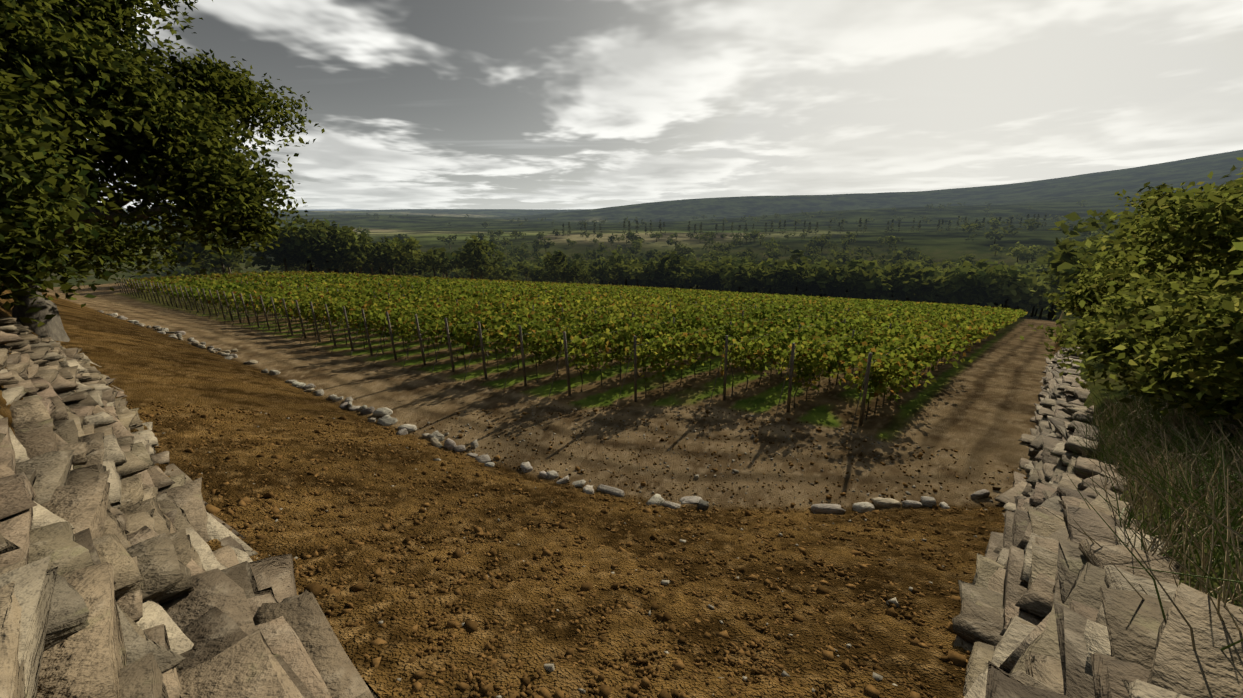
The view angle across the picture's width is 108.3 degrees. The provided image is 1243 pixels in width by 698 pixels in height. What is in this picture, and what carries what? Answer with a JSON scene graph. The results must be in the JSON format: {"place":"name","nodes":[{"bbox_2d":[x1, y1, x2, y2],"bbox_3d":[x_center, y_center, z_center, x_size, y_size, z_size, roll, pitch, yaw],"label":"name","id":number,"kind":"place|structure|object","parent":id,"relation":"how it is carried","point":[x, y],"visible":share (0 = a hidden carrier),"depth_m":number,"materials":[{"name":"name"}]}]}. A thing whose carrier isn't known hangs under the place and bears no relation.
{"place":"outdoors","nodes":[
{"label":"outdoors","id":0,"kind":"place"},
{"bbox_2d":[0,150,1242,697],"bbox_3d":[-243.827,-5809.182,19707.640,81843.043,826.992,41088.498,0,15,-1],"label":"ground","id":1,"kind":"structure","parent":0,"point":[980,408],"depth_m":10.37,"materials":[{"name":"soil"}]},
{"bbox_2d":[0,0,324,341],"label":"tree","id":2,"kind":"object","parent":1,"relation":"on","point":[101,88],"depth_m":12.74,"materials":[{"name":"green plant"}]},
{"bbox_2d":[0,317,379,697],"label":"stone wall","id":3,"kind":"structure","parent":1,"relation":"on","point":[119,578],"depth_m":3.02,"materials":[{"name":"beige stone"}]},
{"bbox_2d":[98,310,989,514],"bbox_3d":[-14.689,0.735,18.438,48.335,0.856,4.245,8,17,26],"label":"stone border","id":4,"kind":"object","parent":1,"relation":"on","point":[436,437],"visible":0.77,"depth_m":10.58,"materials":[{"name":"grey stone"}]},
{"bbox_2d":[115,271,1010,433],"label":"vineyard posts","id":5,"kind":"object","parent":1,"relation":"on","point":[866,377],"visible":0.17,"depth_m":19.62,"materials":[{"name":"brown wood"}]},
{"bbox_2d":[121,270,1027,420],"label":"vineyard","id":6,"kind":"object","parent":1,"relation":"on","point":[900,344],"depth_m":21.95,"materials":[{"name":"green plant"}]},
{"bbox_2d":[128,400,1027,697],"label":"soil clods","id":7,"kind":"object","parent":1,"relation":"on","point":[486,688],"visible":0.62,"depth_m":4.86,"materials":[{"name":"brown soil"}]},
{"bbox_2d":[39,152,1242,319],"bbox_3d":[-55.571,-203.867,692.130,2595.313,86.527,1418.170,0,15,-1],"label":"woods","id":8,"kind":"object","parent":1,"relation":"on","point":[967,283],"depth_m":126.45,"materials":[{"name":"green plant"}]},
{"bbox_2d":[1062,250,1127,340],"bbox_3d":[20.753,-2.105,16.503,5.412,5.341,5.491,0,15,-1],"label":"shrub","id":9,"kind":"object","parent":1,"relation":"on","point":[1086,270],"depth_m":18.12,"materials":[{"name":"green plant"}]},
{"bbox_2d":[952,347,1242,697],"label":"stone wall","id":10,"kind":"structure","parent":1,"relation":"on","point":[1053,606],"depth_m":3.15,"materials":[{"name":"grey stone"}]},
{"bbox_2d":[1080,207,1148,279],"bbox_3d":[27.707,-3.702,22.873,5.053,7.231,5.162,0,15,-1],"label":"shrub","id":11,"kind":"object","parent":1,"relation":"on","point":[1121,229],"depth_m":24.36,"materials":[{"name":"green plant"}]},
{"bbox_2d":[1020,157,1242,448],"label":"shrub","id":12,"kind":"object","parent":1,"relation":"on","point":[1187,231],"depth_m":6.98,"materials":[{"name":"green plant"}]},
{"bbox_2d":[1042,386,1242,650],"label":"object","id":13,"kind":"object","parent":1,"relation":"on","point":[1219,482],"visible":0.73,"depth_m":3.94,"materials":[{"name":"green plant"}]},
{"bbox_2d":[1044,173,1242,371],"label":"shrub","id":14,"kind":"object","parent":1,"relation":"on","point":[1083,288],"depth_m":12.42,"materials":[{"name":"green plant"}]},
{"bbox_2d":[1066,193,1241,360],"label":"shrub","id":15,"kind":"object","parent":1,"relation":"on","point":[1103,314],"visible":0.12,"depth_m":9.92,"materials":[{"name":"green plant"}]},
{"bbox_2d":[1073,255,1242,414],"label":"shrub","id":16,"kind":"object","parent":1,"relation":"on","point":[1227,333],"visible":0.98,"depth_m":4.95,"materials":[{"name":"green plant"}]},
{"bbox_2d":[1080,168,1242,280],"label":"shrub","id":17,"kind":"object","parent":1,"relation":"on","point":[1148,193],"depth_m":14.80,"materials":[{"name":"green plant"}]},
{"bbox_2d":[1203,190,1242,311],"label":"shrub","id":18,"kind":"object","parent":1,"relation":"on","point":[1228,305],"visible":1,"depth_m":3.69,"materials":[{"name":"green plant"}]},
{"bbox_2d":[86,0,1242,209],"label":"sky","id":19,"kind":"structure","parent":0,"point":[418,104],"materials":[{"name":"grey"}]}
]}

